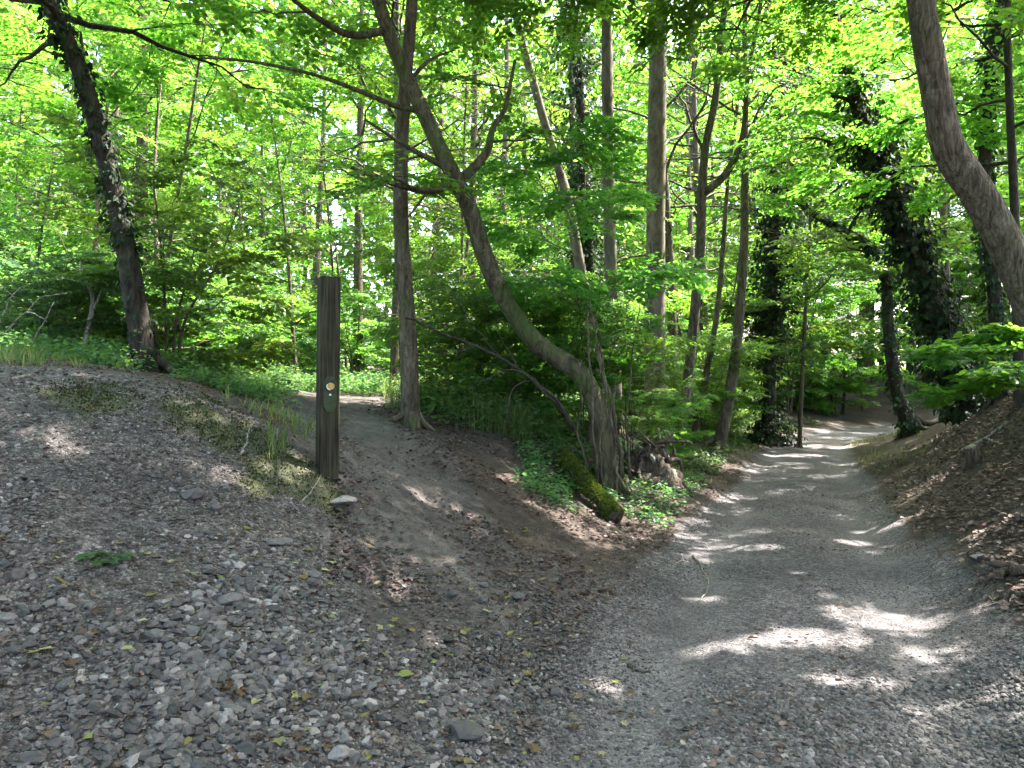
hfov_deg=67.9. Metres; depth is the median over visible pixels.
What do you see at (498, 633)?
stone
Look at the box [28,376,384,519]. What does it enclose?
moss
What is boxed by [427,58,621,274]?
woodland tree
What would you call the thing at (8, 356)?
grass
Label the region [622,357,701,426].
bush
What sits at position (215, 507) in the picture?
stone
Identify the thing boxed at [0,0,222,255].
woodland tree
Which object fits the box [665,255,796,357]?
understorey tree
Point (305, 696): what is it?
fallen leaf
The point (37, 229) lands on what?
understorey tree
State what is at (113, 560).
seedling
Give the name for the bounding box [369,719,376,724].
fallen leaf
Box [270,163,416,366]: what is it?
understorey tree
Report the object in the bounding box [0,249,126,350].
bush
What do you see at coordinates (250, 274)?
bush
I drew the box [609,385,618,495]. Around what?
vine
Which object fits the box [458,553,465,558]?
stone
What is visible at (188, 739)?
fallen leaf
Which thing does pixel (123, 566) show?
stone
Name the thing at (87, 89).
ivy clad tree
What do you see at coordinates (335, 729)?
stone
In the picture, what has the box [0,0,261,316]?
understorey tree
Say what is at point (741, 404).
bush
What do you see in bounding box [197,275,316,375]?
bush
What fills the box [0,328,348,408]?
undergrowth
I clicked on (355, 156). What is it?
woodland tree
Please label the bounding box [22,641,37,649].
stone
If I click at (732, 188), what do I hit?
woodland tree
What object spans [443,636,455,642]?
stone
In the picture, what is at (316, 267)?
woodland tree
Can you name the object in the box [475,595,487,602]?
stone
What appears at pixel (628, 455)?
vine
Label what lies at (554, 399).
fallen branch
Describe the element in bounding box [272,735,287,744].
fallen leaf
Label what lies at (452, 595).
stone
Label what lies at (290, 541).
stone
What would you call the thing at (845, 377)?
woodland tree
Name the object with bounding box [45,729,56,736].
fallen leaf
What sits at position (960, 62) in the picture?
woodland tree
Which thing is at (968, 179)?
twisted tree
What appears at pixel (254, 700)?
fallen leaf
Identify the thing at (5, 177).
woodland tree
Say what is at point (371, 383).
undergrowth
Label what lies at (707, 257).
woodland tree
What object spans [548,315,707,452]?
brush
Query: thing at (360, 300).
bush
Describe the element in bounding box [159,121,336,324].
understorey tree
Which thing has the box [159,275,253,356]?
bush
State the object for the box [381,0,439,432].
straight tree
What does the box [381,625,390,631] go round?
stone
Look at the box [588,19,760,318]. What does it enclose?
woodland tree
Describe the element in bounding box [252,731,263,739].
fallen leaf
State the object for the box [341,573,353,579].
stone
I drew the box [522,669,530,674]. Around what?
fallen leaf
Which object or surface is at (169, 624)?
stone
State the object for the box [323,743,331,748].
fallen leaf
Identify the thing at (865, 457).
grass
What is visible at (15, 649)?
stone
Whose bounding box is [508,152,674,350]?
understorey tree
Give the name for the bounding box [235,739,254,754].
stone
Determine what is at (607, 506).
mossy log
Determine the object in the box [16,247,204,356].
bush
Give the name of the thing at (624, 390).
bush
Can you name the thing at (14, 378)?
dead stick
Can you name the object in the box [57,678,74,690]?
stone
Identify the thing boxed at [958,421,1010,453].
dead branch
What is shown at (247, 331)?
understorey tree
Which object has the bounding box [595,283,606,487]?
vine
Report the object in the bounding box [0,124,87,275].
woodland tree
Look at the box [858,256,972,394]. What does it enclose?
woodland tree
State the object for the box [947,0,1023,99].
woodland tree
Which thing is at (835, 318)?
woodland tree
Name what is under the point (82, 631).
fallen leaf
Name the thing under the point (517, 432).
grass
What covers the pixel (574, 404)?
brush
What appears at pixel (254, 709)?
stone
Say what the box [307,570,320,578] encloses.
stone
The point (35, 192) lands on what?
understorey tree
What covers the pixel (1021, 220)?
woodland tree
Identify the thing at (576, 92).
tree
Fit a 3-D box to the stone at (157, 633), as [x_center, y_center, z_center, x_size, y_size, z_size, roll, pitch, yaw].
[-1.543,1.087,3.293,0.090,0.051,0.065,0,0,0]
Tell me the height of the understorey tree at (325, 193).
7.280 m
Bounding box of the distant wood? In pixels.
[0,0,1023,377]
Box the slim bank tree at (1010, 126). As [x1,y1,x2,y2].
[704,0,1023,417]
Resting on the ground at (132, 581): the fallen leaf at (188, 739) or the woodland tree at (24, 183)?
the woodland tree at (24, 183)
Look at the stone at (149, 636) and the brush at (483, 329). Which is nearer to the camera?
the stone at (149, 636)
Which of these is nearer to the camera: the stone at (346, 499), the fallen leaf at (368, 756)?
the fallen leaf at (368, 756)
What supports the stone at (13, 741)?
on the ground at (132, 581)
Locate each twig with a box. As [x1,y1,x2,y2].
[299,474,321,503]
[627,663,650,673]
[692,554,710,602]
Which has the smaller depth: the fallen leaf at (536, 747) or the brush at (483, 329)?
the fallen leaf at (536, 747)
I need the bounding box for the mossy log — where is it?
[554,448,625,522]
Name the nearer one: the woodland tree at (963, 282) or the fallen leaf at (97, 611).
the fallen leaf at (97, 611)
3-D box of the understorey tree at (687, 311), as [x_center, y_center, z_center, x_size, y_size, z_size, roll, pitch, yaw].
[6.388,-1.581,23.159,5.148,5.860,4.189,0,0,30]
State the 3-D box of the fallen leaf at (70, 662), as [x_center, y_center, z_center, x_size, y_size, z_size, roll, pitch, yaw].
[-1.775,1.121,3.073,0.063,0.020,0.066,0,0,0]
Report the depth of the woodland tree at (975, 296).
40.61 m
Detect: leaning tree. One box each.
[175,0,645,502]
[403,0,622,391]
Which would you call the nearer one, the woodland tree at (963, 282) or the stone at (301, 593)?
the stone at (301, 593)
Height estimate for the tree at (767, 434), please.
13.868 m
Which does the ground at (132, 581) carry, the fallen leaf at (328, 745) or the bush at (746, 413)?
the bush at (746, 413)
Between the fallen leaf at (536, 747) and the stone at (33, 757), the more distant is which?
the fallen leaf at (536, 747)
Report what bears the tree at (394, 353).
on the ground at (132, 581)
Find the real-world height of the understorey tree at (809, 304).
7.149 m
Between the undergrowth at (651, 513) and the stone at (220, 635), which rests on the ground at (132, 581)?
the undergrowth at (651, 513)
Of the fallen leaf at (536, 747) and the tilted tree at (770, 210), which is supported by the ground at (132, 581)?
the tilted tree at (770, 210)
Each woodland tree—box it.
[0,0,81,253]
[0,0,220,247]
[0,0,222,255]
[0,0,347,268]
[0,19,75,263]
[0,57,49,217]
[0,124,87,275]
[0,125,31,246]
[0,178,34,196]
[44,56,219,275]
[51,70,221,254]
[157,60,366,292]
[162,151,282,293]
[207,0,426,360]
[216,48,391,367]
[231,0,509,370]
[249,0,563,374]
[303,0,628,287]
[318,5,540,278]
[329,153,432,356]
[409,10,630,269]
[427,0,685,393]
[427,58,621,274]
[489,106,625,289]
[511,0,806,406]
[541,128,682,294]
[562,0,866,417]
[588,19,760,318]
[592,113,730,313]
[593,0,814,333]
[626,103,764,267]
[635,97,817,321]
[667,0,916,406]
[672,217,762,329]
[677,235,750,332]
[678,221,857,404]
[686,137,801,299]
[694,174,796,294]
[708,239,792,334]
[730,223,873,363]
[747,149,849,342]
[748,60,933,373]
[748,158,881,402]
[758,179,857,385]
[763,37,969,391]
[785,191,940,414]
[794,273,857,351]
[795,109,962,324]
[798,154,957,378]
[816,0,1023,419]
[818,202,908,383]
[821,184,934,367]
[852,108,1023,383]
[855,214,1003,384]
[858,103,1021,305]
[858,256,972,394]
[863,0,1023,250]
[874,154,979,375]
[882,154,1021,306]
[900,265,977,365]
[903,40,1023,283]
[915,107,1023,355]
[917,0,1023,203]
[924,128,1022,329]
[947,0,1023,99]
[949,90,1023,316]
[955,264,1012,361]
[978,81,1023,118]
[998,68,1023,226]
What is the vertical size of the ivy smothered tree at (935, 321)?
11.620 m
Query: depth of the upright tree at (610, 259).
12.92 m
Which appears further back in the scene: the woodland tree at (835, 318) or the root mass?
the woodland tree at (835, 318)
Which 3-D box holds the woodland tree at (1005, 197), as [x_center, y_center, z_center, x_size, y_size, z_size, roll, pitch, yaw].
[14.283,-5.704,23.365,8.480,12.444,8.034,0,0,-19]
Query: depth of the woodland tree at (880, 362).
46.44 m
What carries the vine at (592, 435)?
attached to the leaning tree at (529, 334)
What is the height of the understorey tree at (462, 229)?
6.802 m
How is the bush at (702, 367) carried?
on the ground at (132, 581)
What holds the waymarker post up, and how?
on the ground at (132, 581)
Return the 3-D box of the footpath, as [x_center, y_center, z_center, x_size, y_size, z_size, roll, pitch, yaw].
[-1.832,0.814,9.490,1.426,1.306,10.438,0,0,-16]
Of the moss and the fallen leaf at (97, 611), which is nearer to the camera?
the fallen leaf at (97, 611)
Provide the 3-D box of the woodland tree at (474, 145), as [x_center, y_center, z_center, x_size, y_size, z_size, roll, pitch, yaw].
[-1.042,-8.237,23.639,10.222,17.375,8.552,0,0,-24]
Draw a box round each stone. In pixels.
[0,526,10,532]
[0,560,13,567]
[0,613,16,622]
[5,738,19,746]
[6,569,24,579]
[7,645,24,654]
[18,750,46,764]
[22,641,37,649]
[29,604,40,611]
[32,581,43,588]
[46,737,64,748]
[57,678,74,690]
[100,743,117,757]
[118,564,127,569]
[123,723,142,733]
[142,631,154,641]
[149,628,164,639]
[162,621,175,628]
[180,488,203,500]
[201,740,217,750]
[210,503,220,512]
[214,631,228,640]
[216,592,242,605]
[218,699,232,705]
[230,674,246,680]
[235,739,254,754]
[246,706,261,713]
[263,741,278,750]
[264,538,287,544]
[266,605,281,613]
[283,537,293,545]
[283,621,290,625]
[297,590,309,596]
[305,578,320,586]
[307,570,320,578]
[326,687,341,695]
[328,745,349,760]
[330,495,357,504]
[332,726,345,733]
[338,734,350,742]
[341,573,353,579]
[376,634,387,641]
[376,721,386,729]
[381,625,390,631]
[392,715,407,723]
[402,640,417,648]
[443,563,452,567]
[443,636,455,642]
[446,707,458,714]
[448,592,457,597]
[449,720,483,740]
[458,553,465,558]
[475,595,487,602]
[479,582,488,586]
[490,615,498,620]
[492,630,502,636]
[513,592,524,599]
[549,687,562,697]
[969,554,993,561]
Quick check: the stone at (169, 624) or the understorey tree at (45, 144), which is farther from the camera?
the understorey tree at (45, 144)
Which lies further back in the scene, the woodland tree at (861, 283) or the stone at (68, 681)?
the woodland tree at (861, 283)
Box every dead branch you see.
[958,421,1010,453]
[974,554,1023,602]
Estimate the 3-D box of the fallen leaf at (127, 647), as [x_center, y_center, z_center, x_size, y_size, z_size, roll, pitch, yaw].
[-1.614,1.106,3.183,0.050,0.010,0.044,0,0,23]
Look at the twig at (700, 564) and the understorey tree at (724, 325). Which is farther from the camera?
the understorey tree at (724, 325)
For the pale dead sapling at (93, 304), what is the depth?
9.58 m
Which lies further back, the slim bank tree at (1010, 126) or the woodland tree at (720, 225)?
the woodland tree at (720, 225)
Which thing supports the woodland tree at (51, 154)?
on the ground at (132, 581)
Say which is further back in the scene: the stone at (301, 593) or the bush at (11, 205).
the bush at (11, 205)
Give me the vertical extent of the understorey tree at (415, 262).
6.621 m
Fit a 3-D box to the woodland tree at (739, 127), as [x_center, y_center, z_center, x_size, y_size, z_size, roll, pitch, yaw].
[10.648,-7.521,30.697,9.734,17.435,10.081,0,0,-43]
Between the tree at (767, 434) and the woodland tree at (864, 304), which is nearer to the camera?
the tree at (767, 434)
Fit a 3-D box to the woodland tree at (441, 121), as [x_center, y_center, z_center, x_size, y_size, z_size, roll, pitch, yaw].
[-2.449,-6.572,27.782,8.233,13.404,8.915,0,0,39]
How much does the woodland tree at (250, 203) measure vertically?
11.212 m
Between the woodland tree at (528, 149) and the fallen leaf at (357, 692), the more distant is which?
the woodland tree at (528, 149)
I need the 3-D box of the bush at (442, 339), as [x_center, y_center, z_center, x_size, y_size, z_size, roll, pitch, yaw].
[-0.601,-0.535,10.647,2.334,2.151,2.520,0,0,-25]
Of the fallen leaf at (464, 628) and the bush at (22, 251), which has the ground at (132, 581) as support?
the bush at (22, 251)
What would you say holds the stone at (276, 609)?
on the ground at (132, 581)
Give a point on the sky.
(336, 211)
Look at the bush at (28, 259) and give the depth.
14.94 m
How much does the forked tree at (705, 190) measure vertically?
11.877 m
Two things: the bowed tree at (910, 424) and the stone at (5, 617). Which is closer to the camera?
the stone at (5, 617)
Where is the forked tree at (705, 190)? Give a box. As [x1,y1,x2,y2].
[633,0,850,462]
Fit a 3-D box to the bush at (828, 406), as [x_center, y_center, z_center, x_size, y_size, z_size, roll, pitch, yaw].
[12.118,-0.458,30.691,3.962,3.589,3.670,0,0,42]
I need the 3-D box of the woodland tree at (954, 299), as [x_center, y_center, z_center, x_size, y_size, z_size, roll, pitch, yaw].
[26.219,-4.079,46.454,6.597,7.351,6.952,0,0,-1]
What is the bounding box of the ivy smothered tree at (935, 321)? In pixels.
[670,0,1023,425]
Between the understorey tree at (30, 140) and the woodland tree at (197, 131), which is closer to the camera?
the understorey tree at (30, 140)
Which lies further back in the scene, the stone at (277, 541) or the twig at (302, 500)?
the twig at (302, 500)
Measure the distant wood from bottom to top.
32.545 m
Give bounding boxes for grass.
[0,340,315,443]
[262,413,290,459]
[377,371,569,445]
[634,426,933,484]
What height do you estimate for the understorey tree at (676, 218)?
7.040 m
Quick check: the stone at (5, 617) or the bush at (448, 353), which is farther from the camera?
the bush at (448, 353)
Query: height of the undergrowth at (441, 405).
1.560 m
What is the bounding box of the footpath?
[311,393,531,601]
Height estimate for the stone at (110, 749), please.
0.051 m
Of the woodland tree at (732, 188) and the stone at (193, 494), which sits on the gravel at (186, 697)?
the stone at (193, 494)
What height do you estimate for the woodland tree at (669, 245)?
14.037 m
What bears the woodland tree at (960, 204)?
on the ground at (132, 581)
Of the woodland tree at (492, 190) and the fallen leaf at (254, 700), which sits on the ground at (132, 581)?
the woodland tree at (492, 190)
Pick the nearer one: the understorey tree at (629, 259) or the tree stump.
the tree stump
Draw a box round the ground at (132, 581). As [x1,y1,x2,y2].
[0,357,1023,767]
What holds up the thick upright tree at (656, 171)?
on the ground at (132, 581)
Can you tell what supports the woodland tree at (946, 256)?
on the ground at (132, 581)
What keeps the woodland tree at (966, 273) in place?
on the ground at (132, 581)
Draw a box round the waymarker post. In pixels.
[315,276,340,482]
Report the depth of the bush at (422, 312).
22.66 m
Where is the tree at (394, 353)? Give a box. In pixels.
[247,0,541,396]
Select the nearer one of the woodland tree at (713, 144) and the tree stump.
the tree stump
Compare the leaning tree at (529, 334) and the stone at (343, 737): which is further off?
the leaning tree at (529, 334)
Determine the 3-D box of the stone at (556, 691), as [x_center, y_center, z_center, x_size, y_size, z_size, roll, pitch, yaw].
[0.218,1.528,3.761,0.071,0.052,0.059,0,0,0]
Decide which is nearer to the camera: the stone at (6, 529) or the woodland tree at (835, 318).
the stone at (6, 529)
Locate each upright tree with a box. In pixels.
[601,3,635,447]
[624,0,686,452]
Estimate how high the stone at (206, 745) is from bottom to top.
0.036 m
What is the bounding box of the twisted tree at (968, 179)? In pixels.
[404,0,1023,328]
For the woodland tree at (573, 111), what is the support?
on the ground at (132, 581)
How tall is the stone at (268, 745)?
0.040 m
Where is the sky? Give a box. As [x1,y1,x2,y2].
[0,0,1021,368]
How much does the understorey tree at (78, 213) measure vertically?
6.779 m
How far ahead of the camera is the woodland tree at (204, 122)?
39.74 m
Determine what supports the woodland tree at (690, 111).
on the ground at (132, 581)
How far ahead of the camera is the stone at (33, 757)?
2.63 m
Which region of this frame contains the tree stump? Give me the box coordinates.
[963,444,981,468]
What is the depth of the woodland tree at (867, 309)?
39.49 m
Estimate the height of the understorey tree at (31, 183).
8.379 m
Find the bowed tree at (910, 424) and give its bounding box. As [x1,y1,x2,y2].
[724,94,977,441]
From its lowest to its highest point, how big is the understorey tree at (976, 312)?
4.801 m
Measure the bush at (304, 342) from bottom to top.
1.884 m
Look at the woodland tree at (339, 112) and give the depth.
39.51 m
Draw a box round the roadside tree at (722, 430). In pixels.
[576,0,907,454]
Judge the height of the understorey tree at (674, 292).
6.517 m
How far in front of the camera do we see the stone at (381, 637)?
3.73 m
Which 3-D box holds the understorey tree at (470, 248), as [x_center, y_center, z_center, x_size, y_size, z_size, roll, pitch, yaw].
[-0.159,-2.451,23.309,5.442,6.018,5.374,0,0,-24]
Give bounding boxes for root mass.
[618,428,695,497]
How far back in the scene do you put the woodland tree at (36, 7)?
29.55 m
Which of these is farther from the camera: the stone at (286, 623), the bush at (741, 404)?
the bush at (741, 404)
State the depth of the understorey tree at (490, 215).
20.72 m
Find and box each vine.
[570,350,588,469]
[586,302,598,481]
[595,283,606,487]
[597,330,623,480]
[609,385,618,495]
[625,302,639,479]
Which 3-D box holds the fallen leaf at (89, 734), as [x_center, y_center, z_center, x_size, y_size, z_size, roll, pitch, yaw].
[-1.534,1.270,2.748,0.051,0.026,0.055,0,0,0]
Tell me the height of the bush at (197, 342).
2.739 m
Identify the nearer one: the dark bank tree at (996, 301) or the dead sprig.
the dead sprig
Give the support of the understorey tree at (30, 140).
on the ground at (132, 581)
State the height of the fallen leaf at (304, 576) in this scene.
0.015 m
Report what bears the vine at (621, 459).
attached to the leaning tree at (529, 334)
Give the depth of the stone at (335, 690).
3.23 m
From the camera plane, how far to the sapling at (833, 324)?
18.98 m
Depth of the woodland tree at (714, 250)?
32.06 m
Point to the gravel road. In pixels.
(818, 463)
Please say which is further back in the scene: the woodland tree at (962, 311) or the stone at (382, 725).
the woodland tree at (962, 311)
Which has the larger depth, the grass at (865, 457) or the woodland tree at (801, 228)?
the woodland tree at (801, 228)
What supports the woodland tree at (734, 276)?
on the ground at (132, 581)
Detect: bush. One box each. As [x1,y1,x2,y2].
[0,196,214,354]
[0,218,37,329]
[0,226,181,347]
[0,240,47,338]
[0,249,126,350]
[7,252,105,341]
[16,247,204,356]
[19,109,330,379]
[116,271,248,361]
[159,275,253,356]
[169,275,275,367]
[182,296,290,363]
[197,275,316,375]
[208,267,314,371]
[274,323,341,372]
[281,289,388,371]
[283,275,390,380]
[361,338,439,366]
[384,260,562,412]
[384,275,476,378]
[394,243,563,392]
[417,315,489,380]
[453,292,604,377]
[604,326,687,397]
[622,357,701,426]
[678,356,753,427]
[696,338,761,421]
[712,373,762,419]
[749,347,798,407]
[781,326,863,416]
[785,353,841,407]
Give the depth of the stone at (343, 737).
2.97 m
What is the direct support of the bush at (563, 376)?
on the ground at (132, 581)
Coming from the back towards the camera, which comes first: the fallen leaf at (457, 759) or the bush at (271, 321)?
the bush at (271, 321)
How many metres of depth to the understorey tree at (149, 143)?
19.33 m
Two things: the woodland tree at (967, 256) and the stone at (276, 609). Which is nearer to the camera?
the stone at (276, 609)
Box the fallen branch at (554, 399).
[405,290,575,439]
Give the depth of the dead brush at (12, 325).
8.69 m
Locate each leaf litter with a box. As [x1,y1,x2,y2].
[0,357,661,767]
[324,395,742,649]
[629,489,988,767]
[856,390,1023,630]
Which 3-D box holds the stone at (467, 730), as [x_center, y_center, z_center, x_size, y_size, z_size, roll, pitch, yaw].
[-0.191,1.454,3.177,0.105,0.067,0.170,0,0,-30]
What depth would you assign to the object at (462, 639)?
4.25 m
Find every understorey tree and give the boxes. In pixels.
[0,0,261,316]
[0,0,334,370]
[0,54,151,266]
[0,120,126,277]
[0,156,116,264]
[0,182,57,249]
[0,215,91,264]
[7,174,196,302]
[10,146,128,255]
[23,118,239,278]
[55,191,187,300]
[77,186,239,293]
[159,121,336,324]
[175,42,388,377]
[214,235,340,366]
[244,106,399,341]
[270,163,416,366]
[322,16,611,351]
[340,67,554,328]
[351,195,524,369]
[363,182,479,344]
[367,215,501,348]
[417,141,644,372]
[421,189,568,292]
[437,206,623,318]
[458,142,713,393]
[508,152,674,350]
[530,136,711,356]
[532,245,645,316]
[540,171,687,311]
[616,198,732,369]
[620,200,829,421]
[624,286,699,328]
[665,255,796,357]
[674,224,810,394]
[711,242,879,413]
[747,252,849,397]
[785,303,901,412]
[805,267,919,410]
[951,284,1012,405]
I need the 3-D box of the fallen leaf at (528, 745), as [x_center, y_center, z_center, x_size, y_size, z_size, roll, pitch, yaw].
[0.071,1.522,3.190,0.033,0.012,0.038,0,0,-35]
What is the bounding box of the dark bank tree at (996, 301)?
[797,0,1023,417]
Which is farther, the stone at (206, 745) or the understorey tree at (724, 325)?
the understorey tree at (724, 325)
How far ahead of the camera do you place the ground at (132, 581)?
4.83 m
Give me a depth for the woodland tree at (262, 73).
19.71 m
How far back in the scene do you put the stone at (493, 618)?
4.45 m
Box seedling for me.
[74,550,136,566]
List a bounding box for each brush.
[0,283,65,347]
[357,237,534,401]
[413,268,584,416]
[459,270,627,422]
[490,273,673,452]
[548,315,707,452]
[622,389,718,464]
[633,333,779,436]
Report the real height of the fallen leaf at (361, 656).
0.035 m
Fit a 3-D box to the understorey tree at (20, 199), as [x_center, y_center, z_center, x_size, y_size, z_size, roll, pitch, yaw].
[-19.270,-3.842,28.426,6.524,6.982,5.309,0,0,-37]
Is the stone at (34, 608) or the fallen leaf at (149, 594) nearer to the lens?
the stone at (34, 608)
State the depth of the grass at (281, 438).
5.52 m
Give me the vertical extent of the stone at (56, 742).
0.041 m
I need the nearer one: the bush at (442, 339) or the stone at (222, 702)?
the stone at (222, 702)
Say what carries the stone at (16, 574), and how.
on the ground at (132, 581)
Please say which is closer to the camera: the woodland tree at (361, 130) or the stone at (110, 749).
the stone at (110, 749)
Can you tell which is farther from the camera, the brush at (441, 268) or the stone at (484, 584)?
the brush at (441, 268)
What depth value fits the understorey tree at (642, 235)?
29.07 m
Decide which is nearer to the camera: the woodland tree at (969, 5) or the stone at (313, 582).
the stone at (313, 582)
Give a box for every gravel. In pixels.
[0,367,633,767]
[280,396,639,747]
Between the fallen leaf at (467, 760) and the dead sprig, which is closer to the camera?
the fallen leaf at (467, 760)
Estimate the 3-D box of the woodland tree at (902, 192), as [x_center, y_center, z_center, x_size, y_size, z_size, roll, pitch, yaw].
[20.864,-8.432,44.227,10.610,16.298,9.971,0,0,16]
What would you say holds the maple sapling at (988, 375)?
on the ground at (132, 581)
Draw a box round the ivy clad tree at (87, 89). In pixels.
[0,0,339,374]
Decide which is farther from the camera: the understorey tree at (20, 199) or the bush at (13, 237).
the understorey tree at (20, 199)
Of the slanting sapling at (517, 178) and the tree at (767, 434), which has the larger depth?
the tree at (767, 434)
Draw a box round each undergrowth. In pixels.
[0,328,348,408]
[297,358,442,396]
[389,366,594,474]
[508,408,706,530]
[634,391,819,474]
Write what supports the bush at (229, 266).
on the ground at (132, 581)
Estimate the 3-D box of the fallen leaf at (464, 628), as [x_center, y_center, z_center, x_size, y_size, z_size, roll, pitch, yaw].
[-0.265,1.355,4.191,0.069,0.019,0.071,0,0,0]
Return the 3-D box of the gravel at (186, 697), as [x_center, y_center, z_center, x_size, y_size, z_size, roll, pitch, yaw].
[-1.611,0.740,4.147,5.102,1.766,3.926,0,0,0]
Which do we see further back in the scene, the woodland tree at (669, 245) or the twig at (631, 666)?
the woodland tree at (669, 245)
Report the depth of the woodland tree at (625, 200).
37.23 m
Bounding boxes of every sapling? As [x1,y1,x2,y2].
[78,262,106,346]
[457,114,713,468]
[704,87,904,447]
[897,322,1023,410]
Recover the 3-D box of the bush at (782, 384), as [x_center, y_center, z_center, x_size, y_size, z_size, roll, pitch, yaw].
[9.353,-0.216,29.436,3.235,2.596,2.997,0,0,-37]
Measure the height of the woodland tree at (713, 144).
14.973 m
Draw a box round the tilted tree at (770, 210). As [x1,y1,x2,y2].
[575,0,893,439]
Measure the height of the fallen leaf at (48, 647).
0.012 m
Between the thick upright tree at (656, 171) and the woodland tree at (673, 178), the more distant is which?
the woodland tree at (673, 178)
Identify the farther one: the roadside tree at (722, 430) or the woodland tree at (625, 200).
the woodland tree at (625, 200)
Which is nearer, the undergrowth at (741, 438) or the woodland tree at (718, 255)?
the undergrowth at (741, 438)
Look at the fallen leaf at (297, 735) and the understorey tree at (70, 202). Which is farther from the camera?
the understorey tree at (70, 202)
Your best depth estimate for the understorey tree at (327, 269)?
29.98 m
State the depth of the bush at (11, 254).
14.30 m
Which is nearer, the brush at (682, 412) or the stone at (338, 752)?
the stone at (338, 752)
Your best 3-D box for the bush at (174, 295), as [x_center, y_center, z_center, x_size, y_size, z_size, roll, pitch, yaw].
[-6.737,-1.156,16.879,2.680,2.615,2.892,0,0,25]
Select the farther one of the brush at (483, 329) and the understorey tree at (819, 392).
the understorey tree at (819, 392)
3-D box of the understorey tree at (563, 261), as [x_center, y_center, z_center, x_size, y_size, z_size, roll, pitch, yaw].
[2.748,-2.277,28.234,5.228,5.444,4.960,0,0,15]
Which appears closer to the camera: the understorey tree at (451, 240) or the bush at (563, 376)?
the bush at (563, 376)
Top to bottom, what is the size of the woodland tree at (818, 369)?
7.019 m
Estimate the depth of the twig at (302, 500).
5.19 m
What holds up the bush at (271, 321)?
on the ground at (132, 581)
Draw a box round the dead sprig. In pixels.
[197,678,247,696]
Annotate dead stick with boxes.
[8,373,34,380]
[238,426,250,455]
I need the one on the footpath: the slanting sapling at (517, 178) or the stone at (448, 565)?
the stone at (448, 565)
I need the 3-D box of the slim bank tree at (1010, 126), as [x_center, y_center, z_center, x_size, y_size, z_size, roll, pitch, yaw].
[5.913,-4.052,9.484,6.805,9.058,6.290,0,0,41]
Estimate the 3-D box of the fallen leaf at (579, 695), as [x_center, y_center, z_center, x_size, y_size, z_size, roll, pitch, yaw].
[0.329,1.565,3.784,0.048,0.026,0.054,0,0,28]
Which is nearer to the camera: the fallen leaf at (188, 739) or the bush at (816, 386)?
the fallen leaf at (188, 739)
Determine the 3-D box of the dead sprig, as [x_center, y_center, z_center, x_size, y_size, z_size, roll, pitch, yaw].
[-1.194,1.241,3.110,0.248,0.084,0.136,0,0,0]
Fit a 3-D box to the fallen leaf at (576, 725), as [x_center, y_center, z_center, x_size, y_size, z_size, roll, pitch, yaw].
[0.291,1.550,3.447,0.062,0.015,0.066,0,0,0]
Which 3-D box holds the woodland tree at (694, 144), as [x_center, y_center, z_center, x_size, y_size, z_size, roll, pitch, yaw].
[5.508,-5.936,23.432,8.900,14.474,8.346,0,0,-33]
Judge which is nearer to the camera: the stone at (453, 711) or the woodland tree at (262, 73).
the stone at (453, 711)
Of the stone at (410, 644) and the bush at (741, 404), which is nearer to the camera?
the stone at (410, 644)
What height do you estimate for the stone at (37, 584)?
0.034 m
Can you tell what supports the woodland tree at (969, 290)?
on the ground at (132, 581)
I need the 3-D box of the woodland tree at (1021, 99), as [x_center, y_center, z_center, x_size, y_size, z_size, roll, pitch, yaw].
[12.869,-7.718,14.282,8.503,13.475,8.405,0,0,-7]
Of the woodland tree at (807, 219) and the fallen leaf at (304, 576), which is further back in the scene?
the woodland tree at (807, 219)
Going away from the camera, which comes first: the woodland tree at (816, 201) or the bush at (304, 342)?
the bush at (304, 342)
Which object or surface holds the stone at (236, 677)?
on the ground at (132, 581)
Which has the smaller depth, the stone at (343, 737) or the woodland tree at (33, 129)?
the stone at (343, 737)
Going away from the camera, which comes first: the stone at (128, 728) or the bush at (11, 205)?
the stone at (128, 728)
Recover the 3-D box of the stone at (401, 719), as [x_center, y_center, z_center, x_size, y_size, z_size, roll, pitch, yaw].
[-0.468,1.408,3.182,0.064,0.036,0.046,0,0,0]
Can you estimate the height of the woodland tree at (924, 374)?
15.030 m
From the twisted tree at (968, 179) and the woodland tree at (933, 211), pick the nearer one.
the twisted tree at (968, 179)
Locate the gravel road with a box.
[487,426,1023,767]
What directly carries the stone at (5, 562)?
on the gravel at (186, 697)
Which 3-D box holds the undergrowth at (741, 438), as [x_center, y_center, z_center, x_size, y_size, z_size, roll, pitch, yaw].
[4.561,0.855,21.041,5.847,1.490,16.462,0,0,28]
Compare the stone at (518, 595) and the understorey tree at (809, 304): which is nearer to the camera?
the stone at (518, 595)
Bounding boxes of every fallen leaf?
[38,646,53,649]
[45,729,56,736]
[63,658,79,665]
[77,629,87,633]
[82,730,94,738]
[90,609,104,614]
[121,645,132,649]
[145,592,159,595]
[185,736,194,743]
[251,698,261,703]
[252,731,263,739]
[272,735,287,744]
[291,729,302,738]
[300,574,307,578]
[302,692,313,700]
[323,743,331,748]
[351,691,362,696]
[354,653,365,661]
[362,751,370,758]
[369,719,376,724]
[398,670,413,676]
[450,756,461,760]
[459,626,469,632]
[464,757,471,763]
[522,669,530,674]
[525,743,534,748]
[531,743,540,751]
[570,723,580,728]
[573,694,582,698]
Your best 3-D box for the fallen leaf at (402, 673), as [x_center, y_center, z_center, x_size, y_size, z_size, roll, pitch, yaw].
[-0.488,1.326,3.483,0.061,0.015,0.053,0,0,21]
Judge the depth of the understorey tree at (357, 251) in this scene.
20.11 m

